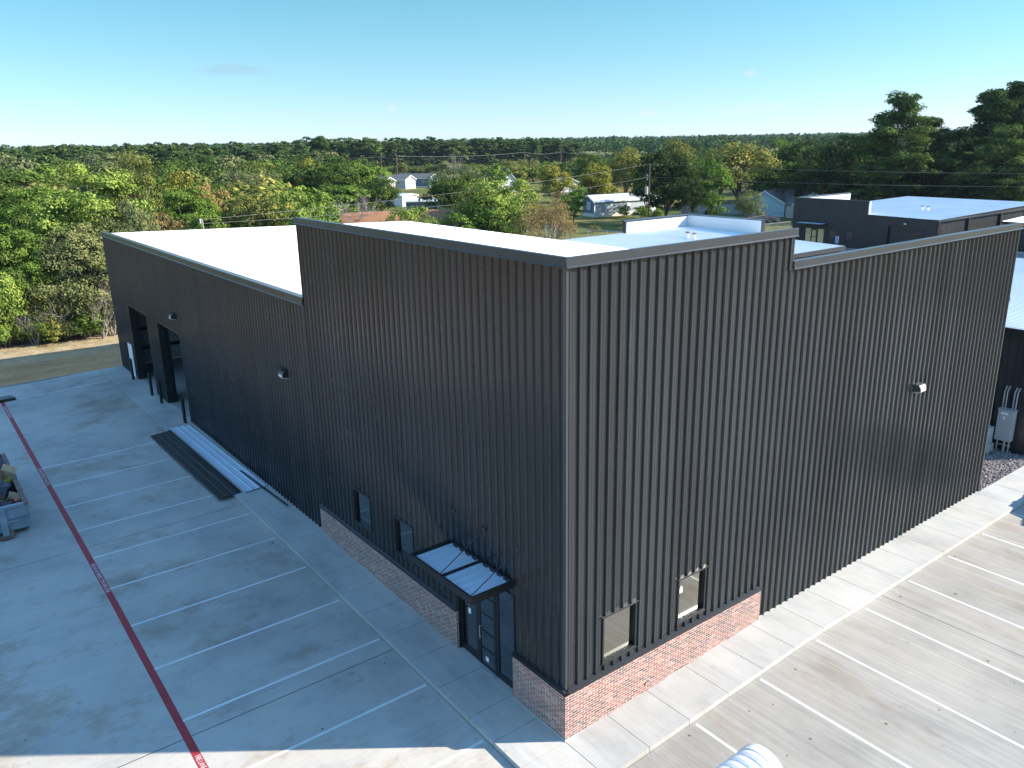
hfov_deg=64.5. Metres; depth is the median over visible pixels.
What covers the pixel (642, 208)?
shrub
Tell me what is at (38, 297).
broad tree
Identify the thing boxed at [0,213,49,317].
broad tree
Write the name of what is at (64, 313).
shrub
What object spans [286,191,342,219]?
broad tree
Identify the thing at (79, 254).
broad tree
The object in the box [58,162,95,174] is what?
broad tree
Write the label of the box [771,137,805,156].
broad tree
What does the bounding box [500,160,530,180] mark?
broad tree
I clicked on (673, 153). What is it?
broad tree
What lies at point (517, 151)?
pine tree
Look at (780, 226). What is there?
chain link fence
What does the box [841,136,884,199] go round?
broad tree
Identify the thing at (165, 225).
broad tree
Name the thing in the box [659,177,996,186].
power line
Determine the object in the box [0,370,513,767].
parking lot
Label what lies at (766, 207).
window
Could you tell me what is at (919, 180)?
broad tree
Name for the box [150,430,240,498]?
roofing sheets
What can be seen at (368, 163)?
broad tree
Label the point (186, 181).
broad tree
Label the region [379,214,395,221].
broad tree
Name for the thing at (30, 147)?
pine tree
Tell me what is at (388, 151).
pine tree
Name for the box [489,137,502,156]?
pine tree
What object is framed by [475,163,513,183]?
broad tree
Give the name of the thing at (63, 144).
pine tree
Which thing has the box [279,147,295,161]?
pine tree
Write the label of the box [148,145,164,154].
pine tree
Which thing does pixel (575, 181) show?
house
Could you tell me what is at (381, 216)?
house
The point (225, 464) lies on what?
roofing sheets
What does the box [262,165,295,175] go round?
broad tree
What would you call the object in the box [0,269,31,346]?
broad tree
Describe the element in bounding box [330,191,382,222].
bare tree
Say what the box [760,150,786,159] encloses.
broad tree
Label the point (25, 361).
ground
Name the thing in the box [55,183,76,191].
broad tree
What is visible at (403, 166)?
shrub
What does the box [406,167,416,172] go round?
shrub
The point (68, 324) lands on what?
shrub
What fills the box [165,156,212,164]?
broad tree
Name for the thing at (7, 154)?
pine tree
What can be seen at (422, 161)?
pine tree
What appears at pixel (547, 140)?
pine tree
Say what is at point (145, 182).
broad tree
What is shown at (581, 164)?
broad tree
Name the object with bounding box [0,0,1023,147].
sky
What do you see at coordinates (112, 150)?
pine tree
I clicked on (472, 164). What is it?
broad tree
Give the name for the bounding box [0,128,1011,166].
wood
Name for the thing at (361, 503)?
window
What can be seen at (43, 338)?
shrub
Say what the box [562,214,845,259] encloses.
metal building
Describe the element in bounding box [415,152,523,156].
power line
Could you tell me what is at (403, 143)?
pine tree
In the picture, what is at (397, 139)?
pine tree
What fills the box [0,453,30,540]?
dumpster
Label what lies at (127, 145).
pine tree
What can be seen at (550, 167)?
broad tree
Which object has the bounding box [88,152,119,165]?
broad tree
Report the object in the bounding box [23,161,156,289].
broad tree
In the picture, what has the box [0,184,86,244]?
broad tree
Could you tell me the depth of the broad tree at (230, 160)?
249.17 m
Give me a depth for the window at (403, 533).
25.68 m
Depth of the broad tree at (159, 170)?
164.05 m
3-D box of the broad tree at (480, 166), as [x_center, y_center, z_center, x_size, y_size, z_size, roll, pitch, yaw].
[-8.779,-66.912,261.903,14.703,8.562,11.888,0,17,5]
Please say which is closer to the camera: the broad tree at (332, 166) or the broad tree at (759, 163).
the broad tree at (332, 166)
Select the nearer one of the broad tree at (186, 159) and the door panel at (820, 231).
the door panel at (820, 231)
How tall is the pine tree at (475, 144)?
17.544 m
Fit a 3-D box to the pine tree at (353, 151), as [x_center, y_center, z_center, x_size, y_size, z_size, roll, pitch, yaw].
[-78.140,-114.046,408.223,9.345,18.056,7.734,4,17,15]
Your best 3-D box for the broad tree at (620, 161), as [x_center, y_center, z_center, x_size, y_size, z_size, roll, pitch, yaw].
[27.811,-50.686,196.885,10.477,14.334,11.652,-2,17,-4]
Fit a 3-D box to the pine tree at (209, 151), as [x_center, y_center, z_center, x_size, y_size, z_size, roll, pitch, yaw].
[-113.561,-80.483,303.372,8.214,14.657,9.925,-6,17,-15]
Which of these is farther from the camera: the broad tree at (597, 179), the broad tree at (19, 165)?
the broad tree at (19, 165)
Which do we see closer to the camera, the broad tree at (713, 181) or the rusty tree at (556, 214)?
the rusty tree at (556, 214)
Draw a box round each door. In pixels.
[127,342,135,376]
[478,596,496,674]
[885,224,924,244]
[1017,229,1023,251]
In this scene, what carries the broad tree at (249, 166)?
on the ground at (25, 361)
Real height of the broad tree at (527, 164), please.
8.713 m
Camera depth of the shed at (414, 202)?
179.98 m
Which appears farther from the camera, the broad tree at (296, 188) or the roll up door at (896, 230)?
the broad tree at (296, 188)
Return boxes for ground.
[0,147,982,386]
[804,230,1023,489]
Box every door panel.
[805,228,810,241]
[811,230,815,241]
[817,229,823,242]
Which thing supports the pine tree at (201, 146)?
on the ground at (25, 361)
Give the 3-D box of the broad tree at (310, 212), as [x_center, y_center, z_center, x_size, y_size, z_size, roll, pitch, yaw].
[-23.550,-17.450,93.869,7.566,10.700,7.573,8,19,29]
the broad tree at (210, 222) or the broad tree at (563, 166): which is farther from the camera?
the broad tree at (563, 166)
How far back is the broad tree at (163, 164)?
204.20 m
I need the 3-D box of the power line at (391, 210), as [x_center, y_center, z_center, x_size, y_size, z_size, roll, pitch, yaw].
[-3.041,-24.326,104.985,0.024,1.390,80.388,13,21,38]
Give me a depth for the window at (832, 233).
107.76 m
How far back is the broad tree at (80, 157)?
282.67 m
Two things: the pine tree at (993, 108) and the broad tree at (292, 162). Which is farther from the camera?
the broad tree at (292, 162)
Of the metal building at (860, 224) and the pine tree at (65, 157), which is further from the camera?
the pine tree at (65, 157)
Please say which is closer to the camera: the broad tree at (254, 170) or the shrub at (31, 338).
the shrub at (31, 338)
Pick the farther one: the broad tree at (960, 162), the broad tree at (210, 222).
the broad tree at (960, 162)
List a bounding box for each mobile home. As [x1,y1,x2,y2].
[379,175,416,188]
[399,173,435,186]
[582,193,655,216]
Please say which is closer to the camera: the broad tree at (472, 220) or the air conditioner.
the air conditioner
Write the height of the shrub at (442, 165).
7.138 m
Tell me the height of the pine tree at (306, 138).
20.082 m
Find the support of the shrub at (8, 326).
on the ground at (25, 361)
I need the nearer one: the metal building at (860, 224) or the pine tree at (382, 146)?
the metal building at (860, 224)
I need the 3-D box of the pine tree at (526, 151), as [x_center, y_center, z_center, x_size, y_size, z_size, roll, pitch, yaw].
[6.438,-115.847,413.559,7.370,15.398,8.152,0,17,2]
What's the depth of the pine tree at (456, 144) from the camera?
412.38 m
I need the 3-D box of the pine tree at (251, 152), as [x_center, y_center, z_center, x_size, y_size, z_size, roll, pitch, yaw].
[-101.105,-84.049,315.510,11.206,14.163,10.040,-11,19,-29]
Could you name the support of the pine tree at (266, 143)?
on the ground at (25, 361)
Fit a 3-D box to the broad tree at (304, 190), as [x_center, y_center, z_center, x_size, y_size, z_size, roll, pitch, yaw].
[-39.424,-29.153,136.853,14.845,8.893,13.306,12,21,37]
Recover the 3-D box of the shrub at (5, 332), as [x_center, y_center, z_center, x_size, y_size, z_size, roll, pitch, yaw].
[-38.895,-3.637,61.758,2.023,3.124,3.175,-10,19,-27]
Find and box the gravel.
[979,448,1023,490]
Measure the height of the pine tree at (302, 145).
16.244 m
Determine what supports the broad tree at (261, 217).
on the ground at (25, 361)
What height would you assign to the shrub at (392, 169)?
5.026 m
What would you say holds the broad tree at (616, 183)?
on the ground at (25, 361)
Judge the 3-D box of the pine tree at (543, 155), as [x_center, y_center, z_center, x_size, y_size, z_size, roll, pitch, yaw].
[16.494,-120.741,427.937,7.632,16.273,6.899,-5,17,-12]
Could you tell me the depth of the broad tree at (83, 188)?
126.98 m
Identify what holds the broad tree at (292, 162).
on the ground at (25, 361)
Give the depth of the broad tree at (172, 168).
190.32 m
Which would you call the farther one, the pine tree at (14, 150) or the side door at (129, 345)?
the pine tree at (14, 150)
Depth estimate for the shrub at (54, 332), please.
62.21 m
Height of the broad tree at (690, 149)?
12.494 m
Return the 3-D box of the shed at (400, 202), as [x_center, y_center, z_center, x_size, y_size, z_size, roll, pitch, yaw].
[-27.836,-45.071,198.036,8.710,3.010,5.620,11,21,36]
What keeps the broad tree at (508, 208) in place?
on the ground at (25, 361)
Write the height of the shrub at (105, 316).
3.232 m
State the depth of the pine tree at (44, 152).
286.06 m
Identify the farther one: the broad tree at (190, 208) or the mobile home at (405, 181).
the mobile home at (405, 181)
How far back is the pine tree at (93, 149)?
361.00 m
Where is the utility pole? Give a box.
[645,164,650,217]
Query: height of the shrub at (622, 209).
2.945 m
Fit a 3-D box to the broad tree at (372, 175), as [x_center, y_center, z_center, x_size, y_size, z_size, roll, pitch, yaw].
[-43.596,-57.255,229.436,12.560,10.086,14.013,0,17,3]
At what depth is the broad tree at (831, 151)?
153.92 m
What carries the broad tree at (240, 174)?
on the ground at (25, 361)
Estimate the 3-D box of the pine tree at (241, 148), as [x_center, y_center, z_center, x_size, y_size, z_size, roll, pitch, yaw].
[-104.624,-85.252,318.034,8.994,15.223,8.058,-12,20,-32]
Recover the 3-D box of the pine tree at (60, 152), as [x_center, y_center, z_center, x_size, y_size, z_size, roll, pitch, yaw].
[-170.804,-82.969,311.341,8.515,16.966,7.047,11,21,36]
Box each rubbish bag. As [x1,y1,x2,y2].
[0,479,23,500]
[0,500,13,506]
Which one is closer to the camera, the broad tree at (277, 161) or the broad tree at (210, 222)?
the broad tree at (210, 222)
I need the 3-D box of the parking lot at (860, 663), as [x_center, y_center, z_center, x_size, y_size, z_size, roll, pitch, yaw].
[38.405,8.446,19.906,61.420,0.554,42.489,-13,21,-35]
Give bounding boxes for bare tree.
[12,312,50,344]
[19,282,105,342]
[66,262,116,335]
[87,290,113,338]
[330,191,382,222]
[444,153,488,182]
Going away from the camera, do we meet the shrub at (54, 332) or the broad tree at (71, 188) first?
the shrub at (54, 332)
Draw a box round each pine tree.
[0,150,13,160]
[9,147,19,155]
[14,152,41,161]
[23,145,34,156]
[31,148,55,168]
[31,152,48,167]
[32,147,51,156]
[40,147,57,157]
[54,145,69,158]
[61,143,70,153]
[62,149,85,162]
[67,144,75,151]
[69,149,95,160]
[76,144,83,149]
[82,146,98,154]
[99,146,111,156]
[105,147,117,153]
[117,142,132,154]
[117,147,128,154]
[135,144,149,153]
[137,145,153,163]
[144,142,164,152]
[147,148,167,163]
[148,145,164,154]
[155,150,171,163]
[159,145,168,151]
[166,144,183,162]
[176,143,190,148]
[176,148,189,160]
[180,151,197,158]
[182,147,191,153]
[185,149,198,161]
[191,144,205,156]
[194,142,208,150]
[199,148,213,159]
[211,146,229,158]
[218,144,229,152]
[226,141,239,151]
[231,146,250,159]
[235,149,262,161]
[251,144,261,149]
[261,142,270,151]
[261,143,282,159]
[274,141,288,149]
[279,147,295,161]
[282,143,294,153]
[289,148,308,157]
[291,140,302,148]
[296,143,308,154]
[298,136,310,145]
[307,136,331,153]
[329,141,342,155]
[335,137,348,144]
[338,138,352,157]
[349,138,364,159]
[359,137,372,158]
[364,138,385,163]
[373,143,387,166]
[381,141,391,167]
[382,141,397,173]
[391,137,404,172]
[398,138,409,171]
[402,140,416,167]
[413,139,424,166]
[414,139,427,172]
[420,136,432,162]
[422,140,438,172]
[429,137,442,171]
[435,141,450,161]
[439,143,455,162]
[445,142,459,163]
[449,141,464,162]
[455,139,470,163]
[467,140,478,163]
[469,138,480,162]
[475,138,491,164]
[480,142,493,163]
[486,138,498,162]
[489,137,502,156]
[493,140,513,161]
[495,148,509,161]
[503,140,515,160]
[510,139,526,161]
[518,141,530,160]
[526,138,542,159]
[529,139,539,159]
[537,139,548,161]
[540,137,552,157]
[542,144,557,159]
[550,139,563,162]
[554,144,576,161]
[563,142,582,159]
[837,90,956,198]
[897,117,963,196]
[936,88,1023,193]
[951,124,1023,200]
[957,80,1023,164]
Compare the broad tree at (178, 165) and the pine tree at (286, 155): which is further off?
the pine tree at (286, 155)
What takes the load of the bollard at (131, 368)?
on the pavement at (503, 722)
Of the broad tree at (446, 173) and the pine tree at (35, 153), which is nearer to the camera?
the broad tree at (446, 173)
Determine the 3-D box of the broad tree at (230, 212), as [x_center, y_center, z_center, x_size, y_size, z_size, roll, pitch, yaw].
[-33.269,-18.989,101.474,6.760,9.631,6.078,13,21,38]
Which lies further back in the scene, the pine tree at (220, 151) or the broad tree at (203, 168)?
the pine tree at (220, 151)
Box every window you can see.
[351,486,372,534]
[392,514,415,566]
[601,599,638,665]
[675,565,708,624]
[761,205,767,212]
[828,230,836,238]
[845,232,852,241]
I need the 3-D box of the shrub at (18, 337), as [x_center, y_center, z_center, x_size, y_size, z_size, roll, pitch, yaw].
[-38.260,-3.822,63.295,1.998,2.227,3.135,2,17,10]
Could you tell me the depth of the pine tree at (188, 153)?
324.73 m
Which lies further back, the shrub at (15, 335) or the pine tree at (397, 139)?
the pine tree at (397, 139)
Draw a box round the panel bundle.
[0,395,15,402]
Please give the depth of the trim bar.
34.39 m
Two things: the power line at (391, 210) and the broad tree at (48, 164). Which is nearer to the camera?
the power line at (391, 210)
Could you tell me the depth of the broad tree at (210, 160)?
281.55 m
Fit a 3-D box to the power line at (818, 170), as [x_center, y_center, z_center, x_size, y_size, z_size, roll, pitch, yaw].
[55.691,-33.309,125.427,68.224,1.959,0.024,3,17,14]
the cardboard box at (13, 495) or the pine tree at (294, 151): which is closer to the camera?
the cardboard box at (13, 495)
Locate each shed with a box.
[384,193,418,206]
[404,198,441,209]
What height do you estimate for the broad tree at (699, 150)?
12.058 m
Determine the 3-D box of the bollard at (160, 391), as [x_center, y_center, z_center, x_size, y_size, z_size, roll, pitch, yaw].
[-20.080,0.434,46.340,0.170,1.390,0.170,-13,21,-35]
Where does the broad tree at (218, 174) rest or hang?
on the ground at (25, 361)
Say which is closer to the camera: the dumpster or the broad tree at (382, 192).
the dumpster
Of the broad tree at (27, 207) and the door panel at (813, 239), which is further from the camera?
the door panel at (813, 239)
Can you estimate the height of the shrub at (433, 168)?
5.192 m
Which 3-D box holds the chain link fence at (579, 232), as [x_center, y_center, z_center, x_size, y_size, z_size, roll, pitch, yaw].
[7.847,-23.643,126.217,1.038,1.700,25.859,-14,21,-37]
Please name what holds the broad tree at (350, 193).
on the ground at (25, 361)
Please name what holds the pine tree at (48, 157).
on the ground at (25, 361)
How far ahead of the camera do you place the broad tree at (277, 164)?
255.79 m
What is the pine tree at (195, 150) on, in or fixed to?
on the ground at (25, 361)
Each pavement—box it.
[99,366,1023,767]
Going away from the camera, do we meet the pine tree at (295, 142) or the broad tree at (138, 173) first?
the broad tree at (138, 173)
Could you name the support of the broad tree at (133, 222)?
on the ground at (25, 361)
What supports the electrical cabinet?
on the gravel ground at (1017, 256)
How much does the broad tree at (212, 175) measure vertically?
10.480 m
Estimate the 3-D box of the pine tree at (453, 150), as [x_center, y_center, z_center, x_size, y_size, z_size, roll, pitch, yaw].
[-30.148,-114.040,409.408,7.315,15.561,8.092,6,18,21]
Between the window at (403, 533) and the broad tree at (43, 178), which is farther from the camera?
the broad tree at (43, 178)
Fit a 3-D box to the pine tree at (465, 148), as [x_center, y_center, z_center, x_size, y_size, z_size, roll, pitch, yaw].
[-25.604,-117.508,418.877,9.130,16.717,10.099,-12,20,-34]
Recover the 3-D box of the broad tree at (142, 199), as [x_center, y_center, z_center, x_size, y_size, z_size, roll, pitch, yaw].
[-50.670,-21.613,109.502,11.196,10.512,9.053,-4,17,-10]
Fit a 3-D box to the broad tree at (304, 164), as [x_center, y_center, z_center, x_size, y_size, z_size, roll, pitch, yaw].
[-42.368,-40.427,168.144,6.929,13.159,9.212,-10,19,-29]
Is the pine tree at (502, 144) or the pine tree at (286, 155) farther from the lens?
the pine tree at (502, 144)
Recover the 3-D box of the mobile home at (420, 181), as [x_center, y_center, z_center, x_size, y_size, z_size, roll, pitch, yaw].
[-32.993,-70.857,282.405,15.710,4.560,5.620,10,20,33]
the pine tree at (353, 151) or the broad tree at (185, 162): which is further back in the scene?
the pine tree at (353, 151)
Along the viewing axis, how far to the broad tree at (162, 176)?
146.23 m
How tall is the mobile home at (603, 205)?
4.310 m
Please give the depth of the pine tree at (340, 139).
429.18 m
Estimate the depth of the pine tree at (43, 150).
345.45 m
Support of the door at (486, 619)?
in the warehouse
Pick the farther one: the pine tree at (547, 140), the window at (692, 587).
the pine tree at (547, 140)
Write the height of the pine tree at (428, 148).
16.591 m
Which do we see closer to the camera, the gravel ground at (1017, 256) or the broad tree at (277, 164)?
the gravel ground at (1017, 256)
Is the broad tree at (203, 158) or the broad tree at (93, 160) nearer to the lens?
the broad tree at (93, 160)
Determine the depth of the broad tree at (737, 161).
170.00 m
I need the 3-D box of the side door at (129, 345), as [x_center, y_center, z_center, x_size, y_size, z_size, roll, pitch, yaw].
[-24.309,-1.534,51.908,0.115,2.130,1.000,-13,21,-35]
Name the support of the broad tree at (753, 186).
on the ground at (25, 361)
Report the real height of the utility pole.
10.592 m
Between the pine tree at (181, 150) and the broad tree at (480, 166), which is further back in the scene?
the pine tree at (181, 150)
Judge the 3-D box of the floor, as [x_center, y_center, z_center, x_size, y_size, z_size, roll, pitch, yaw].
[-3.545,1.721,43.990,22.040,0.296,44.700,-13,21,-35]
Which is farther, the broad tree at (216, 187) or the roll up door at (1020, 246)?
the broad tree at (216, 187)
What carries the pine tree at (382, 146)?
on the ground at (25, 361)
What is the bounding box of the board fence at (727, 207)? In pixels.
[680,204,744,214]
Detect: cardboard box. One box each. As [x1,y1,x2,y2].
[0,464,17,481]
[4,491,19,502]
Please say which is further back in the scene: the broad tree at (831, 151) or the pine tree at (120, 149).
the pine tree at (120, 149)
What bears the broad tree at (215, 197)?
on the ground at (25, 361)
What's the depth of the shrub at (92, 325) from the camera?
63.84 m
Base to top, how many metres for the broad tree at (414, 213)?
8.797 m
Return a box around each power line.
[203,164,647,219]
[203,177,646,223]
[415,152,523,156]
[656,164,926,172]
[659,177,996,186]
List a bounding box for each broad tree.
[0,152,16,164]
[0,156,39,174]
[0,169,70,188]
[0,172,87,244]
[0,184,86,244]
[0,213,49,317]
[0,227,65,319]
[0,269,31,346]
[1,180,85,201]
[3,184,67,193]
[7,243,97,317]
[20,163,64,177]
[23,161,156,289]
[26,221,119,333]
[35,163,61,173]
[40,156,79,166]
[51,172,74,186]
[51,187,110,207]
[55,161,86,179]
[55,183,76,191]
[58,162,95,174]
[67,172,110,199]
[72,153,102,165]
[79,153,101,166]
[82,159,118,173]
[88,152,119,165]
[92,151,156,174]
[93,198,160,236]
[94,193,170,221]
[99,143,164,229]
[111,169,167,181]
[120,159,173,178]
[126,181,206,200]
[140,172,166,183]
[146,160,174,168]
[147,185,229,230]
[148,178,220,198]
[152,212,189,230]
[153,166,195,203]
[157,177,204,187]
[158,161,203,174]
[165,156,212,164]
[165,165,185,175]
[171,190,240,227]
[173,160,194,164]
[177,161,233,179]
[178,167,214,185]
[179,192,236,223]
[186,182,231,227]
[187,211,227,229]
[192,153,222,163]
[195,180,246,198]
[204,156,223,163]
[207,170,244,180]
[210,166,266,191]
[210,168,282,184]
[210,171,239,183]
[213,154,245,171]
[214,168,249,178]
[217,193,262,227]
[218,177,300,226]
[224,170,285,193]
[227,159,269,170]
[240,191,294,227]
[243,160,279,178]
[247,168,282,183]
[248,153,273,164]
[255,158,283,168]
[257,179,305,192]
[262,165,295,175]
[263,184,318,200]
[269,186,341,225]
[270,158,286,166]
[270,160,347,193]
[279,159,298,167]
[282,152,310,163]
[285,157,334,170]
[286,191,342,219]
[288,163,347,190]
[294,156,318,189]
[299,149,338,166]
[305,164,367,214]
[314,152,351,165]
[316,184,380,215]
[344,157,361,166]
[344,160,394,211]
[345,165,379,176]
[354,157,378,173]
[358,176,400,211]
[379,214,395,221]
[389,205,437,223]
[417,172,481,221]
[422,162,494,208]
[435,192,502,231]
[457,177,505,228]
[459,163,484,172]
[462,175,542,235]
[467,163,497,181]
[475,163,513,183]
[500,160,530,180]
[506,159,539,178]
[506,162,541,180]
[531,161,549,173]
[533,163,578,201]
[542,162,567,173]
[547,161,581,179]
[559,185,587,223]
[573,152,607,194]
[576,162,619,194]
[605,144,644,192]
[609,166,637,192]
[626,174,660,206]
[630,150,699,215]
[658,135,695,198]
[667,175,709,213]
[688,146,706,157]
[689,155,736,215]
[693,147,712,152]
[698,147,738,201]
[699,140,783,204]
[703,146,734,160]
[733,190,766,218]
[740,149,780,193]
[743,163,780,189]
[746,160,830,193]
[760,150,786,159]
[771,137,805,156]
[771,139,821,173]
[778,157,853,196]
[813,137,870,193]
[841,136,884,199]
[844,169,920,200]
[885,164,951,197]
[926,167,1019,199]
[935,165,983,198]
[939,158,974,189]
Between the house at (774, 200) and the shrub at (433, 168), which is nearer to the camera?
the house at (774, 200)
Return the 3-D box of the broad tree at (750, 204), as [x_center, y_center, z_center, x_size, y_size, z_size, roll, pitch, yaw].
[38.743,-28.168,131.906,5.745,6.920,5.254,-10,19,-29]
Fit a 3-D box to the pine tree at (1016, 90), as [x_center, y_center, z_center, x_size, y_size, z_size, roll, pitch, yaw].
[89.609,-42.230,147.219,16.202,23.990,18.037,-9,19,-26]
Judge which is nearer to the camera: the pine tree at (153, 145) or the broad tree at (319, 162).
the broad tree at (319, 162)
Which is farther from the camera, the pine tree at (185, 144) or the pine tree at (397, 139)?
the pine tree at (397, 139)
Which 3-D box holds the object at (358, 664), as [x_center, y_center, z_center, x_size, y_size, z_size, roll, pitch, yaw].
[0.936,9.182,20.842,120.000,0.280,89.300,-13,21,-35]
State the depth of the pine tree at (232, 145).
387.94 m
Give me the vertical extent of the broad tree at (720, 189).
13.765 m
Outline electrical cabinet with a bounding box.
[994,386,1020,452]
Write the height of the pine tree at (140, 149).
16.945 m
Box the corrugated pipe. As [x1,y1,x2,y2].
[716,743,782,767]
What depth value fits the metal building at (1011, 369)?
36.77 m
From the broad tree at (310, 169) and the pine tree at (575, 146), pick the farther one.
the pine tree at (575, 146)
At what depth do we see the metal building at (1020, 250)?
99.84 m
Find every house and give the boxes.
[341,209,459,227]
[496,168,515,191]
[549,177,577,192]
[744,188,785,216]
[783,189,817,217]
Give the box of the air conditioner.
[985,425,993,453]
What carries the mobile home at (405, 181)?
on the ground at (25, 361)
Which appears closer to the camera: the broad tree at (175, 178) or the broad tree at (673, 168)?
the broad tree at (175, 178)
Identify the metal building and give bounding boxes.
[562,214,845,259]
[792,192,1023,248]
[990,258,1023,455]
[1001,216,1023,253]
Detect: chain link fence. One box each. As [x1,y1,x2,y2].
[523,223,622,237]
[765,221,790,230]
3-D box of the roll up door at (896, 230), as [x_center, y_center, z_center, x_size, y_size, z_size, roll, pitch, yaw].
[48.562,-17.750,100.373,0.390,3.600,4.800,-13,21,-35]
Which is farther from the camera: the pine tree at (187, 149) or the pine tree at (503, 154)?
the pine tree at (503, 154)
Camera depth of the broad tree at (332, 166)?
171.48 m
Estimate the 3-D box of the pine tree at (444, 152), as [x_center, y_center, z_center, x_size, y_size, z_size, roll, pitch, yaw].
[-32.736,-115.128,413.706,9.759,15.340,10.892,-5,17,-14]
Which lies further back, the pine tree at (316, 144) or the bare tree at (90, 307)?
the pine tree at (316, 144)
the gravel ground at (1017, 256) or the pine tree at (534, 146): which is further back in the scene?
the pine tree at (534, 146)
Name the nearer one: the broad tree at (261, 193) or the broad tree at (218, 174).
the broad tree at (261, 193)
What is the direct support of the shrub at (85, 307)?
on the ground at (25, 361)
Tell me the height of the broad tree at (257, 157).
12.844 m
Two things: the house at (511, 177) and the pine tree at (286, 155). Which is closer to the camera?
the house at (511, 177)
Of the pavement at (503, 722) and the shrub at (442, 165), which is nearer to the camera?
the pavement at (503, 722)
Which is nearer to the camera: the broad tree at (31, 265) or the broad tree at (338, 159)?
the broad tree at (31, 265)
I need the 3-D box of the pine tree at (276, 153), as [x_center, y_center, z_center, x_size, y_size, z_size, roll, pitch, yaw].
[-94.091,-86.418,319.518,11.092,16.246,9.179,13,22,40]
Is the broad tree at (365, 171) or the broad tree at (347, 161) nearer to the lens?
the broad tree at (365, 171)
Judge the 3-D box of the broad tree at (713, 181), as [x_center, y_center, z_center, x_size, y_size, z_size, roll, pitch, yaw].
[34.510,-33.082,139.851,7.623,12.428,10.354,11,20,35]
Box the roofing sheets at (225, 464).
[170,425,265,491]
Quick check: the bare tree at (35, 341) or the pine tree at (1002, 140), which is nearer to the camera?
the bare tree at (35, 341)
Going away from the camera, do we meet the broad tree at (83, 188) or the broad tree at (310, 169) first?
the broad tree at (83, 188)
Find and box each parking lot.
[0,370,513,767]
[627,504,1023,767]
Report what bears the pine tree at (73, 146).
on the ground at (25, 361)
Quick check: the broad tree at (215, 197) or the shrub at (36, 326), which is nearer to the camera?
the shrub at (36, 326)
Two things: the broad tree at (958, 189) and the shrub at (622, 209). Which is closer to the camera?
the broad tree at (958, 189)
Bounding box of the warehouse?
[100,217,1023,741]
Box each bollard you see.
[129,358,134,379]
[148,373,153,395]
[157,380,162,403]
[180,398,186,422]
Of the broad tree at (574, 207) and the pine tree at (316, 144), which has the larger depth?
the pine tree at (316, 144)
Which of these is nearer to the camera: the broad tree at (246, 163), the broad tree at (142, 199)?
the broad tree at (142, 199)
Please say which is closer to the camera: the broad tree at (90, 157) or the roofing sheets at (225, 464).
the roofing sheets at (225, 464)
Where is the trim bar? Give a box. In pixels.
[240,470,287,505]
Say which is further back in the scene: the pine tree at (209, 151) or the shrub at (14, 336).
the pine tree at (209, 151)
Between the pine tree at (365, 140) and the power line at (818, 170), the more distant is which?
the pine tree at (365, 140)
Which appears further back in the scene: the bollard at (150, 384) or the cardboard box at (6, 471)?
the bollard at (150, 384)
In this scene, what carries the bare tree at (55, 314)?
on the ground at (25, 361)
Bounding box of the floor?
[143,357,189,416]
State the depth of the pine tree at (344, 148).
405.87 m
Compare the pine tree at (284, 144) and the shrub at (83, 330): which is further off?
the pine tree at (284, 144)
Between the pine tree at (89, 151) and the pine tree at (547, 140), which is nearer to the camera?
the pine tree at (89, 151)
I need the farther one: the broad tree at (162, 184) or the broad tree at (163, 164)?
the broad tree at (163, 164)
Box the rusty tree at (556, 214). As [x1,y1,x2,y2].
[510,192,580,239]
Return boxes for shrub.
[0,314,20,348]
[0,319,12,347]
[2,329,30,343]
[5,321,27,343]
[8,330,25,343]
[11,303,58,340]
[17,312,66,344]
[23,322,59,341]
[23,327,61,342]
[32,319,71,342]
[41,309,63,339]
[48,317,82,339]
[51,302,82,336]
[70,304,114,333]
[70,317,113,338]
[73,301,95,329]
[74,307,108,336]
[88,298,113,333]
[387,165,396,173]
[395,162,408,172]
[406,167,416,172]
[411,165,423,173]
[424,163,432,171]
[429,164,443,171]
[435,160,452,171]
[586,225,600,231]
[616,205,630,217]
[632,205,651,217]
[647,208,664,216]
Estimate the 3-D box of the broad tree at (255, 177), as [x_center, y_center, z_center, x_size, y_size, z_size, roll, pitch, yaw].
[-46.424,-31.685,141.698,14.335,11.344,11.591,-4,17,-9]
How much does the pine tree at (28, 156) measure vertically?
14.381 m
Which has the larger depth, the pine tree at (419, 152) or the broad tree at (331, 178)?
the pine tree at (419, 152)
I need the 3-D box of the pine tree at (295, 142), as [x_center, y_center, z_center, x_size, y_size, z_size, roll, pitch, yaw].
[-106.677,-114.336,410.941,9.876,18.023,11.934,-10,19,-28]
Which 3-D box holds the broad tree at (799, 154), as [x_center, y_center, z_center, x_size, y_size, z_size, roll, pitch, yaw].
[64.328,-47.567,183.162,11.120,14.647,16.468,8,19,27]
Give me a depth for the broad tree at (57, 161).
257.68 m
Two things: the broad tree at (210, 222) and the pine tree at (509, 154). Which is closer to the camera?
the broad tree at (210, 222)
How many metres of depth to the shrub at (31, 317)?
63.07 m
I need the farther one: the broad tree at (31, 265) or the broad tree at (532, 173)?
the broad tree at (532, 173)
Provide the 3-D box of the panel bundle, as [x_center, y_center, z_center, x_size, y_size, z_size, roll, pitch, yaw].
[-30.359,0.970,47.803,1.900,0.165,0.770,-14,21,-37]
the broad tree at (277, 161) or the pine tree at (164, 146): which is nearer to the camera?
the broad tree at (277, 161)
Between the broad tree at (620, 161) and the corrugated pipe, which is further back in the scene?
the broad tree at (620, 161)
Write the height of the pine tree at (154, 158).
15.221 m

